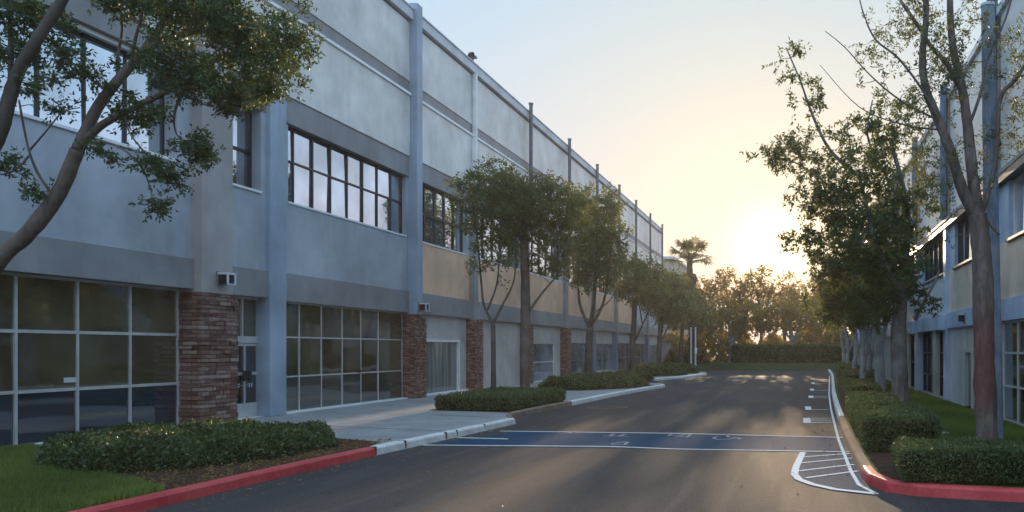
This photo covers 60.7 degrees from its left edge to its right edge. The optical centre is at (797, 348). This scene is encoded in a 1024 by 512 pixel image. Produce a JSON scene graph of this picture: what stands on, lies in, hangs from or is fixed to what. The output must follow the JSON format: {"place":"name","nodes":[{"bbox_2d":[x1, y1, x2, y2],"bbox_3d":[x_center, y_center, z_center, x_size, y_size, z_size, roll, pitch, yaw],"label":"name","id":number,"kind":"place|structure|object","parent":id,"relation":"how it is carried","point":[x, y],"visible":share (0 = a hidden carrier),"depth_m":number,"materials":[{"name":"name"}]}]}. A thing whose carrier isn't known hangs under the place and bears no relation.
{"place":"outdoors","nodes":[
{"label":"outdoors","id":0,"kind":"place"},
{"bbox_2d":[0,0,663,445],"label":"office building","id":1,"kind":"structure","parent":0,"point":[318,224],"depth_m":23.32,"materials":[{"name":"blue paint"}]},
{"bbox_2d":[0,0,164,155],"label":"window","id":2,"kind":"structure","parent":1,"relation":"in","point":[137,81],"depth_m":16.82,"materials":[{"name":"glass"}]},
{"bbox_2d":[0,272,179,445],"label":"window","id":3,"kind":"structure","parent":1,"relation":"in","point":[119,341],"depth_m":16.58,"materials":[{"name":"glass"}]},
{"bbox_2d":[216,271,235,284],"bbox_3d":[-14.101,-1.747,19.743,0.298,0.334,0.304,0,0,0],"label":"wall light","id":4,"kind":"object","parent":1,"relation":"attached to","point":[225,278],"visible":1,"depth_m":19.61,"materials":[{"name":"grey metal"}]},
{"bbox_2d":[233,105,251,187],"bbox_3d":[-14.825,-5.350,20.925,0.110,2.200,1.450,0,0,0],"label":"window","id":5,"kind":"structure","parent":1,"relation":"in","point":[242,132],"depth_m":21.40,"materials":[{"name":"glass"}]},
{"bbox_2d":[236,343,256,417],"bbox_3d":[-14.745,0.840,21.175,0.150,1.980,1.510,0,0,0],"label":"door","id":6,"kind":"structure","parent":1,"relation":"in","point":[246,381],"depth_m":21.48,"materials":[{"name":"metal"}]},
{"bbox_2d":[286,302,402,410],"bbox_3d":[-14.730,0.260,26.200,0.060,3.240,7.200,0,0,0],"label":"window","id":7,"kind":"structure","parent":1,"relation":"in","point":[335,355],"depth_m":25.78,"materials":[{"name":"glass"}]},
{"bbox_2d":[288,126,401,233],"bbox_3d":[-14.715,-5.310,26.240,0.090,2.220,6.880,0,0,0],"label":"window","id":8,"kind":"structure","parent":1,"relation":"in","point":[323,176],"depth_m":25.82,"materials":[{"name":"glass"}]},
{"bbox_2d":[418,302,429,310],"bbox_3d":[-14.008,-1.587,29.992,0.305,0.345,0.315,0,0,0],"label":"wall light","id":9,"kind":"object","parent":1,"relation":"attached to","point":[422,306],"visible":1,"depth_m":29.85,"materials":[{"name":"grey metal"}]},
{"bbox_2d":[425,339,459,393],"bbox_3d":[-14.690,0.740,32.700,0.140,2.240,3.900,0,0,0],"label":"window","id":10,"kind":"structure","parent":1,"relation":"in","point":[443,356],"depth_m":33.18,"materials":[{"name":"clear glass"}]},
{"bbox_2d":[423,185,462,252],"bbox_3d":[-14.715,-5.300,32.825,0.090,2.300,4.450,0,0,0],"label":"window","id":11,"kind":"structure","parent":1,"relation":"in","point":[436,230],"depth_m":32.90,"materials":[{"name":"glass"}]},
{"bbox_2d":[468,52,476,60],"bbox_3d":[-14.803,-13.030,36.289,0.388,0.740,0.889,0,0,-13],"label":"roof vent","id":12,"kind":"object","parent":1,"relation":"on","point":[472,55],"visible":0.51,"depth_m":36.05,"materials":[{"name":"grey metal"}]},
{"bbox_2d":[478,211,517,268],"bbox_3d":[-14.715,-5.300,39.075,0.090,2.300,5.750,0,0,0],"label":"window","id":13,"kind":"structure","parent":1,"relation":"in","point":[487,231],"depth_m":38.87,"materials":[{"name":"glass"}]},
{"bbox_2d":[533,343,553,381],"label":"window","id":14,"kind":"structure","parent":1,"relation":"in","point":[543,356],"depth_m":46.40,"materials":[{"name":"grey glass"}]},
{"bbox_2d":[530,233,558,279],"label":"window","id":15,"kind":"structure","parent":1,"relation":"in","point":[543,262],"depth_m":46.18,"materials":[{"name":"glass"}]},
{"bbox_2d":[568,252,587,287],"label":"window","id":16,"kind":"structure","parent":1,"relation":"in","point":[570,258],"depth_m":52.56,"materials":[{"name":"glass"}]},
{"bbox_2d":[571,343,584,373],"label":"window","id":17,"kind":"structure","parent":1,"relation":"in","point":[577,349],"depth_m":53.62,"materials":[{"name":"grey glass"}]},
{"bbox_2d":[596,275,610,294],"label":"window","id":18,"kind":"structure","parent":1,"relation":"in","point":[602,290],"depth_m":60.09,"materials":[{"name":"glass"}]},
{"bbox_2d":[596,344,611,372],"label":"window","id":19,"kind":"structure","parent":1,"relation":"in","point":[603,351],"depth_m":60.88,"materials":[{"name":"grey glass"}]},
{"bbox_2d":[618,343,628,369],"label":"window","id":20,"kind":"structure","parent":1,"relation":"in","point":[623,348],"depth_m":67.86,"materials":[{"name":"grey glass"}]},
{"bbox_2d":[635,344,643,364],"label":"window","id":21,"kind":"structure","parent":1,"relation":"in","point":[639,356],"depth_m":74.73,"materials":[{"name":"grey glass"}]},
{"bbox_2d":[649,345,656,362],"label":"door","id":22,"kind":"structure","parent":1,"relation":"in","point":[652,348],"depth_m":81.46,"materials":[{"name":"grey glass"}]},
{"bbox_2d":[241,372,701,445],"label":"pavement","id":23,"kind":"structure","parent":0,"point":[421,420],"depth_m":21.30,"materials":[{"name":"concrete"}]},
{"bbox_2d":[0,442,165,511],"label":"front lawn","id":24,"kind":"structure","parent":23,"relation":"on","point":[121,499],"depth_m":10.00,"materials":[{"name":"green plant"}]},
{"bbox_2d":[0,0,82,150],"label":"second leaning tree","id":25,"kind":"object","parent":24,"relation":"on","point":[27,55],"visible":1,"depth_m":9.00,"materials":[{"name":"green plant"}]},
{"bbox_2d":[0,0,327,273],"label":"leaning tree","id":26,"kind":"object","parent":24,"relation":"on","point":[223,25],"visible":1,"depth_m":9.92,"materials":[{"name":"green plant"}]},
{"bbox_2d":[37,438,390,489],"bbox_3d":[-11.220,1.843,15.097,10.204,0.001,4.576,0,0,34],"label":"mulch bed","id":27,"kind":"object","parent":23,"relation":"on","point":[188,479],"visible":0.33,"depth_m":12.04,"materials":[{"name":"brown wood"}]},
{"bbox_2d":[33,416,338,473],"bbox_3d":[-10.931,1.601,14.082,4.611,0.590,4.695,0,0,0],"label":"shrub bed","id":28,"kind":"object","parent":27,"relation":"on","point":[130,447],"visible":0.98,"depth_m":12.95,"materials":[{"name":"green plant"}]},
{"bbox_2d":[270,413,475,430],"bbox_3d":[-11.023,1.845,33.992,6.357,0.001,32.017,0,0,0],"label":"pavement joint","id":29,"kind":"object","parent":23,"relation":"on","point":[388,428],"visible":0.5,"depth_m":20.08,"materials":[{"name":"grey concrete"}]},
{"bbox_2d":[430,401,564,411],"bbox_3d":[-9.660,1.843,26.400,3.080,0.001,6.400,0,0,0],"label":"planter bed","id":30,"kind":"object","parent":23,"relation":"on","point":[499,411],"visible":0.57,"depth_m":23.97,"materials":[{"name":"brown soil"}]},
{"bbox_2d":[442,153,530,390],"bbox_3d":[-10.475,-2.410,26.949,2.852,8.520,2.705,0,0,0],"label":"planter tree","id":31,"kind":"object","parent":30,"relation":"on","point":[503,232],"visible":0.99,"depth_m":26.91,"materials":[{"name":"green plant"}]},
{"bbox_2d":[433,386,565,410],"bbox_3d":[-9.608,1.585,26.434,2.876,0.571,5.865,0,0,0],"label":"hedge","id":32,"kind":"object","parent":30,"relation":"on","point":[500,398],"visible":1,"depth_m":24.14,"materials":[{"name":"green plant"}]},
{"bbox_2d":[466,161,598,387],"bbox_3d":[-9.480,-2.447,28.541,4.507,8.624,3.230,0,0,0],"label":"planter tree","id":33,"kind":"object","parent":30,"relation":"on","point":[538,214],"visible":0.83,"depth_m":28.44,"materials":[{"name":"green plant"}]},
{"bbox_2d":[569,384,652,390],"bbox_3d":[-9.725,1.843,40.700,4.950,0.001,10.600,0,0,0],"label":"second planter bed","id":34,"kind":"object","parent":23,"relation":"on","point":[616,388],"visible":0.12,"depth_m":37.33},
{"bbox_2d":[536,370,649,389],"bbox_3d":[-9.735,1.484,40.255,4.505,0.791,8.984,0,0,0],"label":"clipped mound","id":35,"kind":"object","parent":34,"relation":"on","point":[594,380],"visible":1,"depth_m":37.13,"materials":[{"name":"green plant"}]},
{"bbox_2d":[558,181,635,373],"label":"planter tree","id":36,"kind":"object","parent":34,"relation":"on","point":[603,237],"visible":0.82,"depth_m":40.64,"materials":[{"name":"green plant"}]},
{"bbox_2d":[607,370,654,378],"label":"clipped mound","id":37,"kind":"object","parent":23,"relation":"on","point":[644,374],"visible":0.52,"depth_m":49.42,"materials":[{"name":"green plant"}]},
{"bbox_2d":[570,372,706,405],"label":"kerb","id":38,"kind":"structure","parent":23,"relation":"on","point":[596,397],"depth_m":36.21,"materials":[{"name":"concrete"}]},
{"bbox_2d":[609,250,672,369],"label":"planter tree","id":39,"kind":"object","parent":23,"relation":"on","point":[642,270],"visible":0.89,"depth_m":51.60,"materials":[{"name":"green plant"}]},
{"bbox_2d":[624,362,688,376],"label":"clipped mound","id":40,"kind":"object","parent":23,"relation":"on","point":[664,369],"visible":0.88,"depth_m":55.08,"materials":[{"name":"green plant"}]},
{"bbox_2d":[637,265,699,363],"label":"planter tree","id":41,"kind":"object","parent":23,"relation":"on","point":[678,301],"visible":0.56,"depth_m":60.69,"materials":[{"name":"green plant"}]},
{"bbox_2d":[663,362,699,372],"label":"clipped mound","id":42,"kind":"object","parent":23,"relation":"on","point":[691,368],"visible":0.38,"depth_m":60.99,"materials":[{"name":"green plant"}]},
{"bbox_2d":[651,283,716,362],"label":"planter tree","id":43,"kind":"object","parent":23,"relation":"on","point":[698,318],"visible":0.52,"depth_m":69.69,"materials":[{"name":"green plant"}]},
{"bbox_2d":[663,236,715,364],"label":"fan palm","id":44,"kind":"object","parent":23,"relation":"on","point":[687,246],"visible":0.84,"depth_m":71.71,"materials":[{"name":"green plant"}]},
{"bbox_2d":[690,327,691,363],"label":"slim post","id":45,"kind":"object","parent":23,"relation":"on","point":[691,345],"visible":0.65,"depth_m":67.95,"materials":[{"name":"grey metal"}]},
{"bbox_2d":[142,370,1023,511],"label":"road","id":46,"kind":"structure","parent":0,"point":[504,478],"depth_m":12.93,"materials":[{"name":"grey asphalt"}]},
{"bbox_2d":[68,447,375,511],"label":"red kerb","id":47,"kind":"structure","parent":46,"relation":"on","point":[165,497],"depth_m":11.22,"materials":[{"name":"paint"}]},
{"bbox_2d":[374,418,515,454],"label":"concrete kerb","id":48,"kind":"structure","parent":46,"relation":"on","point":[384,448],"depth_m":17.36,"materials":[{"name":"white concrete"}]},
{"bbox_2d":[367,418,515,454],"bbox_3d":[-7.777,1.914,18.153,0.196,0.172,6.354,0,0,4],"label":"kerb joint","id":49,"kind":"object","parent":48,"relation":"on","point":[405,441],"visible":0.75,"depth_m":15.99,"materials":[{"name":"grey concrete"}]},
{"bbox_2d":[144,386,862,511],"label":"fallen leaves","id":50,"kind":"object","parent":46,"relation":"on","point":[472,439],"visible":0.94,"depth_m":13.79,"materials":[{"name":"brown plant"}]},
{"bbox_2d":[506,401,571,417],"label":"brown kerb","id":51,"kind":"structure","parent":46,"relation":"on","point":[522,412],"depth_m":25.16,"materials":[{"name":"concrete"}]},
{"bbox_2d":[429,432,869,491],"bbox_3d":[-2.031,1.992,16.459,10.983,0.001,5.880,0,0,32],"label":"blue marking","id":52,"kind":"object","parent":46,"relation":"on","point":[583,440],"visible":0.98,"depth_m":16.86,"materials":[{"name":"paint"}]},
{"bbox_2d":[560,432,691,444],"bbox_3d":[-4.135,1.988,18.357,3.036,0.001,2.428,0,0,37],"label":"painted symbol","id":53,"kind":"object","parent":52,"relation":"on","point":[689,435],"visible":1,"depth_m":18.38,"materials":[{"name":"white paint"}]},
{"bbox_2d":[713,434,740,439],"bbox_3d":[-1.663,1.987,18.095,0.604,0.002,1.121,0,0,-16],"label":"wheelchair emblem","id":54,"kind":"object","parent":52,"relation":"on","point":[727,435],"visible":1,"depth_m":17.96,"materials":[{"name":"white paint"}]},
{"bbox_2d":[457,375,878,493],"bbox_3d":[-2.744,1.987,35.592,9.045,0.002,49.073,0,0,2],"label":"white line","id":55,"kind":"object","parent":46,"relation":"on","point":[795,468],"visible":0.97,"depth_m":14.93,"materials":[{"name":"white paint"}]},
{"bbox_2d":[695,327,696,364],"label":"slim post","id":56,"kind":"object","parent":46,"relation":"on","point":[695,346],"visible":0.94,"depth_m":67.94,"materials":[{"name":"white metal"}]},
{"bbox_2d":[803,382,832,422],"bbox_3d":[0.919,1.988,34.512,0.939,0.001,25.971,0,0,2],"label":"parking marking","id":57,"kind":"object","parent":46,"relation":"on","point":[806,420],"visible":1,"depth_m":26.28,"materials":[{"name":"white paint"}]},
{"bbox_2d":[828,369,843,418],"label":"kerb","id":58,"kind":"structure","parent":46,"relation":"on","point":[838,410],"depth_m":29.18,"materials":[{"name":"concrete"}]},
{"bbox_2d":[838,416,870,473],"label":"orange kerb","id":59,"kind":"structure","parent":46,"relation":"on","point":[857,455],"depth_m":15.32,"materials":[{"name":"concrete"}]},
{"bbox_2d":[405,0,1000,352],"label":"sky","id":60,"kind":"structure","parent":0,"point":[665,96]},
{"bbox_2d":[648,357,835,370],"bbox_3d":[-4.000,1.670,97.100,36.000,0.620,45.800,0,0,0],"label":"lawn","id":61,"kind":"structure","parent":0,"point":[721,365],"depth_m":75.76,"materials":[{"name":"green plant"}]},
{"bbox_2d":[661,342,675,361],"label":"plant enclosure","id":62,"kind":"object","parent":61,"relation":"on","point":[666,346],"visible":0.16,"depth_m":85.30,"materials":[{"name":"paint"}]},
{"bbox_2d":[662,256,688,337],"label":"distant building","id":63,"kind":"structure","parent":61,"relation":"on","point":[675,265],"depth_m":96.91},
{"bbox_2d":[663,345,711,362],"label":"dry shrub","id":64,"kind":"object","parent":61,"relation":"on","point":[672,355],"visible":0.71,"depth_m":78.08,"materials":[{"name":"brown plant"}]},
{"bbox_2d":[680,275,718,323],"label":"tree","id":65,"kind":"object","parent":61,"relation":"on","point":[701,290],"visible":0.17,"depth_m":97.40,"materials":[{"name":"green plant"}]},
{"bbox_2d":[702,266,741,330],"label":"tree","id":66,"kind":"object","parent":61,"relation":"on","point":[725,281],"visible":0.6,"depth_m":97.57,"materials":[{"name":"green plant"}]},
{"bbox_2d":[687,292,772,362],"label":"tree","id":67,"kind":"object","parent":61,"relation":"on","point":[738,322],"visible":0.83,"depth_m":79.21,"materials":[{"name":"green plant"}]},
{"bbox_2d":[727,277,759,320],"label":"tree","id":68,"kind":"object","parent":61,"relation":"on","point":[738,292],"visible":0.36,"depth_m":97.41,"materials":[{"name":"green plant"}]},
{"bbox_2d":[662,324,853,361],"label":"undergrowth","id":69,"kind":"object","parent":61,"relation":"on","point":[714,343],"visible":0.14,"depth_m":86.90,"materials":[{"name":"green plant"}]},
{"bbox_2d":[737,264,779,341],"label":"tree","id":70,"kind":"object","parent":61,"relation":"on","point":[761,286],"visible":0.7,"depth_m":97.38,"materials":[{"name":"green plant"}]},
{"bbox_2d":[764,270,802,339],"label":"tree","id":71,"kind":"object","parent":61,"relation":"on","point":[786,288],"visible":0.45,"depth_m":97.34,"materials":[{"name":"green plant"}]},
{"bbox_2d":[750,289,831,344],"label":"tree","id":72,"kind":"object","parent":61,"relation":"on","point":[786,310],"visible":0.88,"depth_m":79.06,"materials":[{"name":"green plant"}]},
{"bbox_2d":[730,344,853,362],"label":"hedge","id":73,"kind":"object","parent":61,"relation":"on","point":[787,353],"visible":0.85,"depth_m":79.06,"materials":[{"name":"green plant"}]},
{"bbox_2d":[787,276,824,340],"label":"tree","id":74,"kind":"object","parent":61,"relation":"on","point":[802,287],"visible":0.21,"depth_m":97.39,"materials":[{"name":"green plant"}]},
{"bbox_2d":[804,283,826,332],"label":"tree","id":75,"kind":"object","parent":61,"relation":"on","point":[818,306],"visible":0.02,"depth_m":97.30,"materials":[{"name":"green plant"}]},
{"bbox_2d":[830,369,1023,487],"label":"lawn ground","id":76,"kind":"structure","parent":0,"point":[851,430],"depth_m":17.52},
{"bbox_2d":[739,35,944,404],"bbox_3d":[1.566,-3.314,21.724,4.818,10.330,4.330,0,0,36],"label":"street tree","id":77,"kind":"object","parent":76,"relation":"on","point":[887,260],"visible":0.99,"depth_m":21.21,"materials":[{"name":"green plant"}]},
{"bbox_2d":[839,247,869,364],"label":"street tree","id":78,"kind":"object","parent":76,"relation":"on","point":[858,358],"depth_m":47.91,"materials":[{"name":"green plant"}]},
{"bbox_2d":[833,283,880,370],"bbox_3d":[3.217,-1.449,36.958,3.745,6.630,4.051,0,0,0],"label":"street tree","id":79,"kind":"object","parent":76,"relation":"on","point":[869,359],"visible":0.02,"depth_m":36.91,"materials":[{"name":"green plant"}]},
{"bbox_2d":[815,132,939,390],"bbox_3d":[3.505,-3.216,28.990,3.492,10.154,8.050,0,0,30],"label":"street tree","id":80,"kind":"object","parent":76,"relation":"on","point":[878,343],"visible":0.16,"depth_m":26.98,"materials":[{"name":"green plant"}]},
{"bbox_2d":[820,0,1023,441],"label":"street tree","id":81,"kind":"object","parent":76,"relation":"on","point":[970,195],"visible":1,"depth_m":14.85,"materials":[{"name":"green plant"}]},
{"bbox_2d":[833,369,1015,485],"bbox_3d":[4.600,1.844,41.050,6.800,0.001,61.900,0,0,0],"label":"mulch strip","id":82,"kind":"object","parent":76,"relation":"on","point":[882,463],"visible":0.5,"depth_m":13.35,"materials":[{"name":"brown soil"}]},
{"bbox_2d":[811,293,851,361],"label":"street tree","id":83,"kind":"object","parent":82,"relation":"on","point":[843,348],"visible":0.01,"depth_m":61.92,"materials":[{"name":"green plant"}]},
{"bbox_2d":[814,254,861,363],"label":"street tree","id":84,"kind":"object","parent":82,"relation":"on","point":[848,349],"visible":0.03,"depth_m":53.92,"materials":[{"name":"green plant"}]},
{"bbox_2d":[821,278,859,368],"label":"street tree","id":85,"kind":"object","parent":82,"relation":"on","point":[856,352],"depth_m":41.92,"materials":[{"name":"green plant"}]},
{"bbox_2d":[836,360,859,379],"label":"hedge","id":86,"kind":"object","parent":82,"relation":"on","point":[840,365],"visible":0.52,"depth_m":47.60,"materials":[{"name":"green plant"}]},
{"bbox_2d":[822,290,882,378],"bbox_3d":[2.708,-1.203,33.000,3.523,6.141,4.431,0,0,0],"label":"street tree","id":87,"kind":"object","parent":82,"relation":"on","point":[863,358],"visible":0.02,"depth_m":32.92,"materials":[{"name":"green plant"}]},
{"bbox_2d":[839,368,874,389],"bbox_3d":[2.941,1.395,37.496,1.939,1.001,7.332,0,0,2],"label":"hedge","id":88,"kind":"object","parent":82,"relation":"on","point":[849,373],"visible":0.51,"depth_m":34.37,"materials":[{"name":"green plant"}]},
{"bbox_2d":[842,377,882,397],"bbox_3d":[2.258,1.453,28.008,1.359,0.856,6.258,0,0,3],"label":"hedge","id":89,"kind":"object","parent":82,"relation":"on","point":[856,384],"visible":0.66,"depth_m":25.71,"materials":[{"name":"green plant"}]},
{"bbox_2d":[844,389,905,430],"bbox_3d":[1.924,1.488,20.059,1.542,0.774,5.088,0,0,0],"label":"hedge","id":90,"kind":"object","parent":82,"relation":"on","point":[854,398],"visible":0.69,"depth_m":19.22,"materials":[{"name":"green plant"}]},
{"bbox_2d":[852,402,942,451],"bbox_3d":[1.946,1.485,15.702,1.719,0.771,3.207,0,0,0],"label":"hedge","id":91,"kind":"object","parent":82,"relation":"on","point":[879,428],"visible":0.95,"depth_m":14.32,"materials":[{"name":"green plant"}]},
{"bbox_2d":[889,435,1023,485],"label":"hedge","id":92,"kind":"object","parent":82,"relation":"on","point":[968,460],"visible":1,"depth_m":10.91,"materials":[{"name":"green plant"}]},
{"bbox_2d":[854,0,1023,426],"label":"warehouse building","id":93,"kind":"structure","parent":76,"relation":"on","point":[940,355],"depth_m":25.66,"materials":[{"name":"blue paint"}]},
{"bbox_2d":[911,334,913,386],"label":"window","id":94,"kind":"structure","parent":93,"relation":"in","point":[912,335],"depth_m":38.12,"materials":[{"name":"black glass"}]},
{"bbox_2d":[923,331,932,392],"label":"window","id":95,"kind":"structure","parent":93,"relation":"in","point":[927,336],"depth_m":33.77,"materials":[{"name":"black glass"}]},
{"bbox_2d":[925,236,942,280],"bbox_3d":[5.500,-3.500,31.400,0.120,1.500,5.400,0,0,0],"label":"window","id":96,"kind":"structure","parent":93,"relation":"in","point":[935,251],"depth_m":31.90,"materials":[{"name":"glass"}]},
{"bbox_2d":[940,330,942,395],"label":"window","id":97,"kind":"structure","parent":93,"relation":"in","point":[941,331],"depth_m":30.83,"materials":[{"name":"black glass"}]},
{"bbox_2d":[956,313,964,321],"bbox_3d":[5.122,-0.987,25.093,0.275,0.299,0.273,0,0,0],"label":"wall light","id":98,"kind":"object","parent":93,"relation":"attached to","point":[960,317],"visible":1,"depth_m":24.97,"materials":[{"name":"grey metal"}]},
{"bbox_2d":[958,216,971,263],"bbox_3d":[5.500,-3.500,24.425,0.120,1.500,5.350,0,0,0],"label":"window","id":99,"kind":"structure","parent":93,"relation":"in","point":[964,247],"depth_m":26.45,"materials":[{"name":"glass"}]},
{"bbox_2d":[964,351,972,407],"bbox_3d":[5.360,0.955,24.800,0.160,1.810,1.000,0,0,0],"label":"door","id":100,"kind":"structure","parent":93,"relation":"in","point":[968,355],"depth_m":25.22,"materials":[{"name":"metal"}]},
{"bbox_2d":[1002,319,1023,423],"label":"window","id":101,"kind":"structure","parent":93,"relation":"in","point":[1012,330],"depth_m":20.07,"materials":[{"name":"glass"}]},
{"bbox_2d":[1013,172,1023,234],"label":"window","id":102,"kind":"structure","parent":93,"relation":"in","point":[1018,183],"depth_m":19.94,"materials":[{"name":"glass"}]},
{"bbox_2d":[861,465,1023,501],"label":"red kerb","id":103,"kind":"structure","parent":76,"relation":"on","point":[871,476],"depth_m":10.74,"materials":[{"name":"paint"}]},
{"bbox_2d":[980,1,1003,439],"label":"tall pole","id":104,"kind":"object","parent":76,"relation":"on","point":[989,105],"visible":0.63,"depth_m":15.47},
{"bbox_2d":[886,380,1023,443],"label":"grass","id":105,"kind":"structure","parent":0,"point":[960,428],"depth_m":20.76,"materials":[{"name":"green plant"}]}
]}

